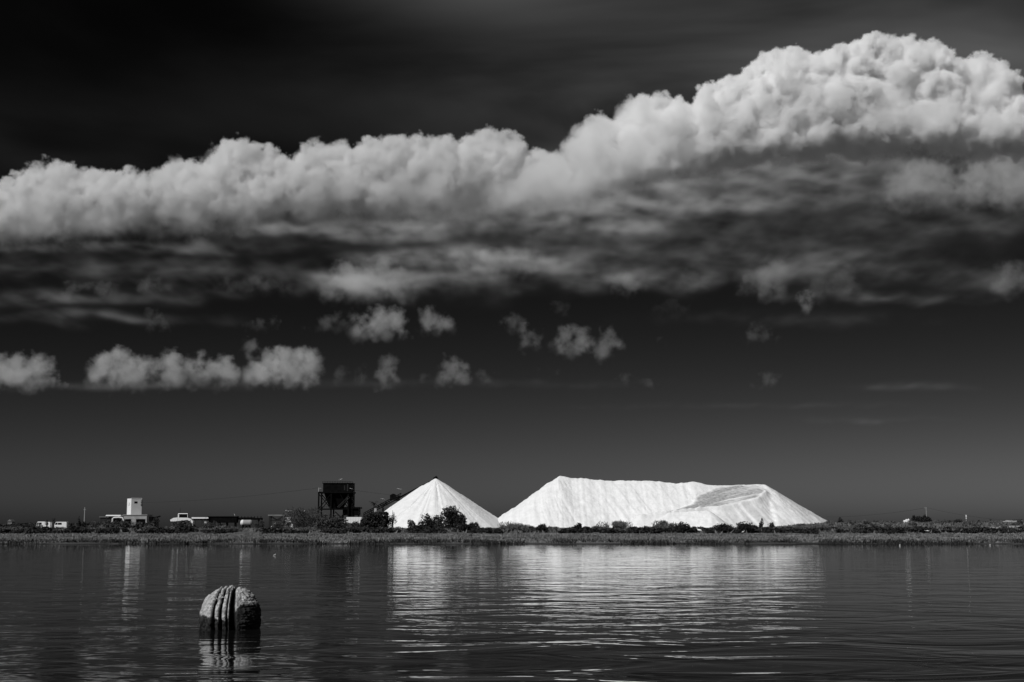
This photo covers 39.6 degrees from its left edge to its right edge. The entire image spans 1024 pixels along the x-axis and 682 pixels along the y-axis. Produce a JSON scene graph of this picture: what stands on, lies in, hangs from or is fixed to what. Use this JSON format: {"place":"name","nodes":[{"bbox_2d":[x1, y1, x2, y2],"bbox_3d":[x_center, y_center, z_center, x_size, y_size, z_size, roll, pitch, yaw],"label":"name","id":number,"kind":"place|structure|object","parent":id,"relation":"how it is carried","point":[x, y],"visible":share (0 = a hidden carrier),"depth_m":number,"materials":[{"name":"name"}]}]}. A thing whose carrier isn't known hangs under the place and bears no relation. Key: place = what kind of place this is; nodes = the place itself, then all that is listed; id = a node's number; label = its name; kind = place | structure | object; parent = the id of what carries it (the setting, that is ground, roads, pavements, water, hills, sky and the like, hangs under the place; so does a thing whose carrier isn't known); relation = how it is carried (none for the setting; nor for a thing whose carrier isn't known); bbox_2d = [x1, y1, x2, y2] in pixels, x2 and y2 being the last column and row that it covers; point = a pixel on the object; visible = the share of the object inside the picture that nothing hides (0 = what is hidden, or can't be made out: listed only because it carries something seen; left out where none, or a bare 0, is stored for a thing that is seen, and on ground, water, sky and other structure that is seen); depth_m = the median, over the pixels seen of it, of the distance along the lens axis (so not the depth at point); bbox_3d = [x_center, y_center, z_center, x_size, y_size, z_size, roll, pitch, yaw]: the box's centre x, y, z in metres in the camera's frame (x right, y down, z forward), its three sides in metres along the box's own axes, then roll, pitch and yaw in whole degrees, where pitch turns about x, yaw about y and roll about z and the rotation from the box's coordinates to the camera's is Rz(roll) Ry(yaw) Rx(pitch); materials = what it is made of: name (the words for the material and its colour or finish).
{"place":"outdoors","nodes":[
{"label":"outdoors","id":0,"kind":"place"},
{"bbox_2d":[100,498,152,527],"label":"tower building","id":1,"kind":"structure","parent":0,"point":[134,508],"depth_m":516.95,"materials":[{"name":"white concrete"}]},
{"bbox_2d":[192,516,262,527],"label":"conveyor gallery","id":2,"kind":"object","parent":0,"point":[224,519],"visible":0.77,"depth_m":494.70,"materials":[{"name":"metal"}]},
{"bbox_2d":[344,517,361,522],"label":"storage box","id":3,"kind":"object","parent":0,"point":[352,519],"visible":0.49,"depth_m":509.41,"materials":[{"name":"white paint"}]},
{"bbox_2d":[0,544,1023,681],"bbox_3d":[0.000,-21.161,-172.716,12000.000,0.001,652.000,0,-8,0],"label":"water","id":4,"kind":"structure","parent":0,"point":[590,613],"depth_m":27.01,"materials":[{"name":"black liquid"}]},
{"bbox_2d":[199,585,260,629],"bbox_3d":[-4.556,4.436,23.019,0.995,0.953,1.008,0,-8,0],"label":"mooring buoy","id":5,"kind":"object","parent":4,"relation":"in","point":[231,607],"visible":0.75,"depth_m":22.69,"materials":[{"name":"plastic"}]},
{"bbox_2d":[0,523,1023,543],"bbox_3d":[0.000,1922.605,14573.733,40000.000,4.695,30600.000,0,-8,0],"label":"ground","id":6,"kind":"structure","parent":0,"point":[240,532],"depth_m":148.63,"materials":[{"name":"grey plant"}]},
{"bbox_2d":[0,528,12,533],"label":"shrub","id":7,"kind":"object","parent":6,"relation":"on","point":[3,530],"visible":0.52,"depth_m":194.18,"materials":[{"name":"black plant"}]},
{"bbox_2d":[10,528,32,533],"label":"shrub","id":8,"kind":"object","parent":6,"relation":"on","point":[24,530],"visible":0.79,"depth_m":193.91,"materials":[{"name":"black plant"}]},
{"bbox_2d":[2,523,43,527],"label":"bush","id":9,"kind":"object","parent":6,"relation":"on","point":[26,525],"visible":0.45,"depth_m":375.74,"materials":[{"name":"black plant"}]},
{"bbox_2d":[32,528,43,533],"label":"shrub","id":10,"kind":"object","parent":6,"relation":"on","point":[35,530],"visible":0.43,"depth_m":198.58,"materials":[{"name":"black plant"}]},
{"bbox_2d":[0,523,89,527],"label":"scrub","id":11,"kind":"object","parent":6,"relation":"on","point":[69,525],"visible":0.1,"depth_m":749.68,"materials":[{"name":"black plant"}]},
{"bbox_2d":[54,522,67,528],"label":"parked van","id":12,"kind":"object","parent":6,"relation":"on","point":[61,524],"visible":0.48,"depth_m":465.14,"materials":[{"name":"white paint"}]},
{"bbox_2d":[70,528,91,533],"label":"shrub","id":13,"kind":"object","parent":6,"relation":"on","point":[84,530],"visible":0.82,"depth_m":197.80,"materials":[{"name":"black plant"}]},
{"bbox_2d":[88,520,112,527],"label":"bush","id":14,"kind":"object","parent":6,"relation":"on","point":[95,524],"visible":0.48,"depth_m":395.69,"materials":[{"name":"grey plant"}]},
{"bbox_2d":[95,528,109,532],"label":"shrub","id":15,"kind":"object","parent":6,"relation":"on","point":[101,530],"visible":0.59,"depth_m":209.72,"materials":[{"name":"black plant"}]},
{"bbox_2d":[103,530,117,533],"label":"shrub","id":16,"kind":"object","parent":6,"relation":"on","point":[108,531],"visible":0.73,"depth_m":195.26,"materials":[{"name":"black plant"}]},
{"bbox_2d":[106,528,121,532],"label":"shrub","id":17,"kind":"object","parent":6,"relation":"on","point":[114,529],"visible":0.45,"depth_m":225.81,"materials":[{"name":"black plant"}]},
{"bbox_2d":[110,520,129,527],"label":"bush","id":18,"kind":"object","parent":6,"relation":"on","point":[124,523],"visible":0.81,"depth_m":385.66,"materials":[{"name":"grey plant"}]},
{"bbox_2d":[126,521,154,527],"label":"bush","id":19,"kind":"object","parent":6,"relation":"on","point":[139,524],"visible":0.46,"depth_m":394.67,"materials":[{"name":"grey plant"}]},
{"bbox_2d":[145,527,160,533],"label":"shrub","id":20,"kind":"object","parent":6,"relation":"on","point":[152,530],"visible":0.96,"depth_m":206.81,"materials":[{"name":"black plant"}]},
{"bbox_2d":[151,517,159,526],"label":"bush","id":21,"kind":"object","parent":6,"relation":"on","point":[155,521],"visible":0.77,"depth_m":465.63,"materials":[{"name":"black plant"}]},
{"bbox_2d":[159,529,173,533],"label":"shrub","id":22,"kind":"object","parent":6,"relation":"on","point":[165,531],"visible":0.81,"depth_m":196.71,"materials":[{"name":"black plant"}]},
{"bbox_2d":[170,520,192,527],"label":"bush","id":23,"kind":"object","parent":6,"relation":"on","point":[181,523],"visible":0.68,"depth_m":326.35,"materials":[{"name":"grey plant"}]},
{"bbox_2d":[170,513,197,527],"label":"wheel loader","id":24,"kind":"object","parent":6,"relation":"on","point":[182,516],"visible":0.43,"depth_m":435.60,"materials":[{"name":"white paint"}]},
{"bbox_2d":[179,514,188,517],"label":"cab window","id":25,"kind":"structure","parent":24,"relation":"in","point":[180,515],"depth_m":435.77,"materials":[{"name":"black glass"}]},
{"bbox_2d":[175,526,193,532],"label":"shrub","id":26,"kind":"object","parent":6,"relation":"on","point":[187,529],"visible":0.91,"depth_m":220.28,"materials":[{"name":"black plant"}]},
{"bbox_2d":[202,521,222,528],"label":"bush","id":27,"kind":"object","parent":6,"relation":"on","point":[211,525],"visible":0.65,"depth_m":326.55,"materials":[{"name":"grey plant"}]},
{"bbox_2d":[210,528,227,533],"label":"shrub","id":28,"kind":"object","parent":6,"relation":"on","point":[217,531],"visible":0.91,"depth_m":199.86,"materials":[{"name":"black plant"}]},
{"bbox_2d":[210,525,228,529],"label":"feathery bush","id":29,"kind":"object","parent":6,"relation":"on","point":[225,526],"visible":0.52,"depth_m":246.66,"materials":[{"name":"black plant"}]},
{"bbox_2d":[220,526,239,529],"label":"feathery bush","id":30,"kind":"object","parent":6,"relation":"on","point":[232,527],"visible":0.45,"depth_m":240.00,"materials":[{"name":"black plant"}]},
{"bbox_2d":[240,520,252,527],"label":"storage tank","id":31,"kind":"object","parent":6,"relation":"on","point":[243,523],"visible":0.98,"depth_m":465.40,"materials":[{"name":"white metal"}]},
{"bbox_2d":[253,519,265,527],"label":"bush","id":32,"kind":"object","parent":6,"relation":"on","point":[260,522],"visible":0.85,"depth_m":416.17,"materials":[{"name":"grey plant"}]},
{"bbox_2d":[260,527,279,533],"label":"shrub","id":33,"kind":"object","parent":6,"relation":"on","point":[265,530],"visible":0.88,"depth_m":196.90,"materials":[{"name":"black plant"}]},
{"bbox_2d":[268,515,284,526],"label":"steel frame","id":34,"kind":"object","parent":6,"relation":"on","point":[271,520],"visible":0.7,"depth_m":494.42,"materials":[{"name":"grey metal"}]},
{"bbox_2d":[270,522,289,528],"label":"bush","id":35,"kind":"object","parent":6,"relation":"on","point":[276,525],"visible":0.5,"depth_m":287.07,"materials":[{"name":"grey plant"}]},
{"bbox_2d":[278,528,295,532],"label":"shrub","id":36,"kind":"object","parent":6,"relation":"on","point":[284,531],"visible":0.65,"depth_m":199.58,"materials":[{"name":"black plant"}]},
{"bbox_2d":[280,505,322,527],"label":"bush","id":37,"kind":"object","parent":6,"relation":"on","point":[300,519],"visible":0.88,"depth_m":355.72,"materials":[{"name":"grey plant"}]},
{"bbox_2d":[306,526,317,530],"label":"feathery bush","id":38,"kind":"object","parent":6,"relation":"on","point":[312,528],"visible":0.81,"depth_m":252.79,"materials":[{"name":"grey plant"}]},
{"bbox_2d":[313,513,347,528],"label":"bush","id":39,"kind":"object","parent":6,"relation":"on","point":[328,521],"visible":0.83,"depth_m":296.22,"materials":[{"name":"grey plant"}]},
{"bbox_2d":[331,529,346,533],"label":"shrub","id":40,"kind":"object","parent":6,"relation":"on","point":[337,531],"visible":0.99,"depth_m":194.31,"materials":[{"name":"black plant"}]},
{"bbox_2d":[318,481,361,520],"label":"hopper tower","id":41,"kind":"structure","parent":6,"relation":"on","point":[337,494],"depth_m":528.57,"materials":[{"name":"metal"}]},
{"bbox_2d":[343,527,361,532],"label":"shrub","id":42,"kind":"object","parent":6,"relation":"on","point":[354,529],"visible":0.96,"depth_m":215.74,"materials":[{"name":"black plant"}]},
{"bbox_2d":[346,521,359,527],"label":"bush","id":43,"kind":"object","parent":6,"relation":"on","point":[354,524],"visible":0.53,"depth_m":326.82,"materials":[{"name":"grey plant"}]},
{"bbox_2d":[360,526,383,531],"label":"shrub","id":44,"kind":"object","parent":6,"relation":"on","point":[363,529],"visible":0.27,"depth_m":221.81,"materials":[{"name":"black plant"}]},
{"bbox_2d":[359,511,388,527],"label":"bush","id":45,"kind":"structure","parent":6,"relation":"on","point":[376,519],"depth_m":325.85,"materials":[{"name":"black plant"}]},
{"bbox_2d":[366,528,385,532],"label":"shrub","id":46,"kind":"object","parent":6,"relation":"on","point":[378,530],"visible":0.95,"depth_m":216.16,"materials":[{"name":"black plant"}]},
{"bbox_2d":[381,527,402,532],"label":"shrub","id":47,"kind":"object","parent":6,"relation":"on","point":[390,530],"visible":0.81,"depth_m":218.91,"materials":[{"name":"black plant"}]},
{"bbox_2d":[388,510,397,526],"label":"bush","id":48,"kind":"object","parent":6,"relation":"on","point":[392,519],"visible":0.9,"depth_m":327.15,"materials":[{"name":"grey plant"}]},
{"bbox_2d":[363,476,437,516],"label":"inclined conveyor","id":49,"kind":"object","parent":6,"relation":"on","point":[394,497],"visible":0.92,"depth_m":564.34,"materials":[{"name":"metal"}]},
{"bbox_2d":[407,520,415,526],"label":"bush","id":50,"kind":"object","parent":6,"relation":"on","point":[411,523],"visible":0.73,"depth_m":297.05,"materials":[{"name":"grey plant"}]},
{"bbox_2d":[408,529,420,532],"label":"shrub","id":51,"kind":"object","parent":6,"relation":"on","point":[414,530],"visible":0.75,"depth_m":210.15,"materials":[{"name":"black plant"}]},
{"bbox_2d":[418,513,444,527],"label":"bush","id":52,"kind":"object","parent":6,"relation":"on","point":[427,521],"visible":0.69,"depth_m":301.77,"materials":[{"name":"black plant"}]},
{"bbox_2d":[423,526,446,533],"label":"shrub","id":53,"kind":"object","parent":6,"relation":"on","point":[428,531],"visible":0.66,"depth_m":201.41,"materials":[{"name":"black plant"}]},
{"bbox_2d":[383,479,500,527],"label":"salt heap","id":54,"kind":"object","parent":6,"relation":"on","point":[433,497],"visible":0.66,"depth_m":548.92,"materials":[{"name":"white"}]},
{"bbox_2d":[431,505,466,528],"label":"tamarisk bush","id":55,"kind":"object","parent":6,"relation":"on","point":[452,517],"visible":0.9,"depth_m":296.96,"materials":[{"name":"black plant"}]},
{"bbox_2d":[455,523,467,531],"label":"bush","id":56,"kind":"object","parent":6,"relation":"on","point":[462,526],"visible":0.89,"depth_m":237.53,"materials":[{"name":"black plant"}]},
{"bbox_2d":[466,529,480,532],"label":"shrub","id":57,"kind":"object","parent":6,"relation":"on","point":[473,531],"visible":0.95,"depth_m":211.01,"materials":[{"name":"black plant"}]},
{"bbox_2d":[468,522,479,529],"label":"bush","id":58,"kind":"object","parent":6,"relation":"on","point":[471,525],"visible":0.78,"depth_m":238.07,"materials":[{"name":"black plant"}]},
{"bbox_2d":[473,527,489,532],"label":"shrub","id":59,"kind":"object","parent":6,"relation":"on","point":[479,528],"visible":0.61,"depth_m":227.74,"materials":[{"name":"black plant"}]},
{"bbox_2d":[483,528,503,533],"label":"shrub","id":60,"kind":"object","parent":6,"relation":"on","point":[494,531],"visible":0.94,"depth_m":198.88,"materials":[{"name":"black plant"}]},
{"bbox_2d":[0,521,1023,533],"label":"scrub cover","id":61,"kind":"object","parent":6,"relation":"on","point":[832,530],"visible":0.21,"depth_m":285.19,"materials":[{"name":"black plant"}]},
{"bbox_2d":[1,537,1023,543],"bbox_3d":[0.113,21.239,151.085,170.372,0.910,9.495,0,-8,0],"label":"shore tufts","id":62,"kind":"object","parent":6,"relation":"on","point":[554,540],"visible":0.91,"depth_m":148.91,"materials":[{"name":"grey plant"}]},
{"bbox_2d":[499,521,530,528],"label":"bush","id":63,"kind":"object","parent":6,"relation":"on","point":[510,526],"visible":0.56,"depth_m":286.68,"materials":[{"name":"grey plant"}]},
{"bbox_2d":[521,528,535,531],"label":"shrub","id":64,"kind":"object","parent":6,"relation":"on","point":[530,529],"visible":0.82,"depth_m":223.36,"materials":[{"name":"grey plant"}]},
{"bbox_2d":[535,524,548,532],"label":"bush","id":65,"kind":"object","parent":6,"relation":"on","point":[540,527],"visible":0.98,"depth_m":219.62,"materials":[{"name":"black plant"}]},
{"bbox_2d":[561,527,576,533],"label":"shrub","id":66,"kind":"object","parent":6,"relation":"on","point":[571,530],"visible":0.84,"depth_m":205.71,"materials":[{"name":"black plant"}]},
{"bbox_2d":[574,523,582,529],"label":"bush","id":67,"kind":"object","parent":6,"relation":"on","point":[578,526],"visible":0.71,"depth_m":222.65,"materials":[{"name":"black plant"}]},
{"bbox_2d":[575,528,589,532],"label":"shrub","id":68,"kind":"object","parent":6,"relation":"on","point":[583,530],"visible":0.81,"depth_m":210.01,"materials":[{"name":"black plant"}]},
{"bbox_2d":[598,527,617,533],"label":"shrub","id":69,"kind":"object","parent":6,"relation":"on","point":[608,530],"visible":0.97,"depth_m":194.53,"materials":[{"name":"black plant"}]},
{"bbox_2d":[596,520,632,528],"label":"bush","id":70,"kind":"object","parent":6,"relation":"on","point":[620,524],"visible":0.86,"depth_m":296.90,"materials":[{"name":"grey plant"}]},
{"bbox_2d":[613,527,625,532],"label":"shrub","id":71,"kind":"object","parent":6,"relation":"on","point":[621,531],"visible":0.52,"depth_m":208.07,"materials":[{"name":"black plant"}]},
{"bbox_2d":[626,528,647,533],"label":"shrub","id":72,"kind":"object","parent":6,"relation":"on","point":[634,530],"visible":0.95,"depth_m":208.94,"materials":[{"name":"black plant"}]},
{"bbox_2d":[648,527,664,533],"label":"shrub","id":73,"kind":"object","parent":6,"relation":"on","point":[653,530],"visible":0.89,"depth_m":205.74,"materials":[{"name":"black plant"}]},
{"bbox_2d":[498,476,826,527],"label":"salt heap","id":74,"kind":"object","parent":6,"relation":"on","point":[562,501],"visible":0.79,"depth_m":556.33,"materials":[{"name":"white"}]},
{"bbox_2d":[651,520,677,527],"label":"bush","id":75,"kind":"object","parent":6,"relation":"on","point":[661,523],"visible":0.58,"depth_m":296.63,"materials":[{"name":"grey plant"}]},
{"bbox_2d":[668,522,690,532],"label":"bush","id":76,"kind":"object","parent":6,"relation":"on","point":[681,528],"visible":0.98,"depth_m":212.95,"materials":[{"name":"black plant"}]},
{"bbox_2d":[686,527,697,532],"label":"shrub","id":77,"kind":"object","parent":6,"relation":"on","point":[691,530],"visible":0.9,"depth_m":215.23,"materials":[{"name":"black plant"}]},
{"bbox_2d":[705,529,716,533],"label":"shrub","id":78,"kind":"object","parent":6,"relation":"on","point":[710,531],"visible":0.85,"depth_m":201.88,"materials":[{"name":"black plant"}]},
{"bbox_2d":[712,523,735,532],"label":"bush","id":79,"kind":"object","parent":6,"relation":"on","point":[724,527],"visible":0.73,"depth_m":217.31,"materials":[{"name":"black plant"}]},
{"bbox_2d":[734,529,745,533],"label":"shrub","id":80,"kind":"object","parent":6,"relation":"on","point":[738,531],"visible":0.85,"depth_m":203.22,"materials":[{"name":"black plant"}]},
{"bbox_2d":[736,521,757,532],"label":"bush","id":81,"kind":"object","parent":6,"relation":"on","point":[748,527],"visible":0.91,"depth_m":212.60,"materials":[{"name":"black plant"}]},
{"bbox_2d":[762,529,776,533],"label":"shrub","id":82,"kind":"object","parent":6,"relation":"on","point":[768,531],"visible":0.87,"depth_m":203.46,"materials":[{"name":"black plant"}]},
{"bbox_2d":[770,526,789,532],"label":"shrub","id":83,"kind":"object","parent":6,"relation":"on","point":[783,531],"visible":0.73,"depth_m":217.44,"materials":[{"name":"black plant"}]},
{"bbox_2d":[802,530,818,533],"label":"shrub","id":84,"kind":"object","parent":6,"relation":"on","point":[809,532],"visible":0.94,"depth_m":193.72,"materials":[{"name":"black plant"}]},
{"bbox_2d":[817,527,829,531],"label":"shrub","id":85,"kind":"object","parent":6,"relation":"on","point":[822,529],"visible":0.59,"depth_m":237.63,"materials":[{"name":"black plant"}]},
{"bbox_2d":[835,528,848,532],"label":"shrub","id":86,"kind":"object","parent":6,"relation":"on","point":[839,530],"visible":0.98,"depth_m":219.44,"materials":[{"name":"black plant"}]},
{"bbox_2d":[846,524,863,528],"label":"feathery bush","id":87,"kind":"object","parent":6,"relation":"on","point":[855,527],"visible":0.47,"depth_m":259.17,"materials":[{"name":"grey plant"}]},
{"bbox_2d":[851,528,874,532],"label":"shrub","id":88,"kind":"object","parent":6,"relation":"on","point":[871,530],"visible":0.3,"depth_m":207.58,"materials":[{"name":"black plant"}]},
{"bbox_2d":[856,529,870,533],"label":"shrub","id":89,"kind":"object","parent":6,"relation":"on","point":[864,531],"visible":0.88,"depth_m":198.03,"materials":[{"name":"black plant"}]},
{"bbox_2d":[875,527,896,533],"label":"shrub","id":90,"kind":"object","parent":6,"relation":"on","point":[881,530],"visible":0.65,"depth_m":200.44,"materials":[{"name":"black plant"}]},
{"bbox_2d":[894,527,906,533],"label":"shrub","id":91,"kind":"object","parent":6,"relation":"on","point":[901,530],"visible":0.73,"depth_m":208.97,"materials":[{"name":"black plant"}]},
{"bbox_2d":[834,519,1004,522],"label":"scrub","id":92,"kind":"object","parent":6,"relation":"on","point":[942,521],"depth_m":631.07,"materials":[{"name":"black plant"}]},
{"bbox_2d":[908,527,934,533],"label":"shrub","id":93,"kind":"object","parent":6,"relation":"on","point":[919,529],"visible":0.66,"depth_m":211.17,"materials":[{"name":"black plant"}]},
{"bbox_2d":[925,529,940,532],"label":"shrub","id":94,"kind":"object","parent":6,"relation":"on","point":[935,531],"visible":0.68,"depth_m":202.99,"materials":[{"name":"black plant"}]},
{"bbox_2d":[951,525,967,529],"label":"feathery bush","id":95,"kind":"object","parent":6,"relation":"on","point":[957,527],"visible":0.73,"depth_m":260.66,"materials":[{"name":"grey plant"}]},
{"bbox_2d":[965,528,980,532],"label":"shrub","id":96,"kind":"object","parent":6,"relation":"on","point":[970,530],"visible":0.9,"depth_m":206.84,"materials":[{"name":"black plant"}]},
{"bbox_2d":[969,526,989,531],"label":"shrub","id":97,"kind":"object","parent":6,"relation":"on","point":[980,528],"visible":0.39,"depth_m":222.84,"materials":[{"name":"black plant"}]},
{"bbox_2d":[982,528,1001,532],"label":"shrub","id":98,"kind":"object","parent":6,"relation":"on","point":[990,530],"visible":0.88,"depth_m":205.21,"materials":[{"name":"black plant"}]},
{"bbox_2d":[997,527,1018,531],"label":"bush","id":99,"kind":"object","parent":6,"relation":"on","point":[1006,529],"visible":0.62,"depth_m":232.32,"materials":[{"name":"black plant"}]},
{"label":"utility pole","id":100,"kind":"object","parent":6,"relation":"on","visible":0},
{"bbox_2d":[143,488,313,502],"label":"power cable","id":101,"kind":"object","parent":100,"relation":"attached to","point":[231,497],"visible":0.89,"depth_m":567.32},
{"bbox_2d":[0,0,1023,528],"label":"sky","id":102,"kind":"structure","parent":0,"point":[497,251],"materials":[{"name":"black"}]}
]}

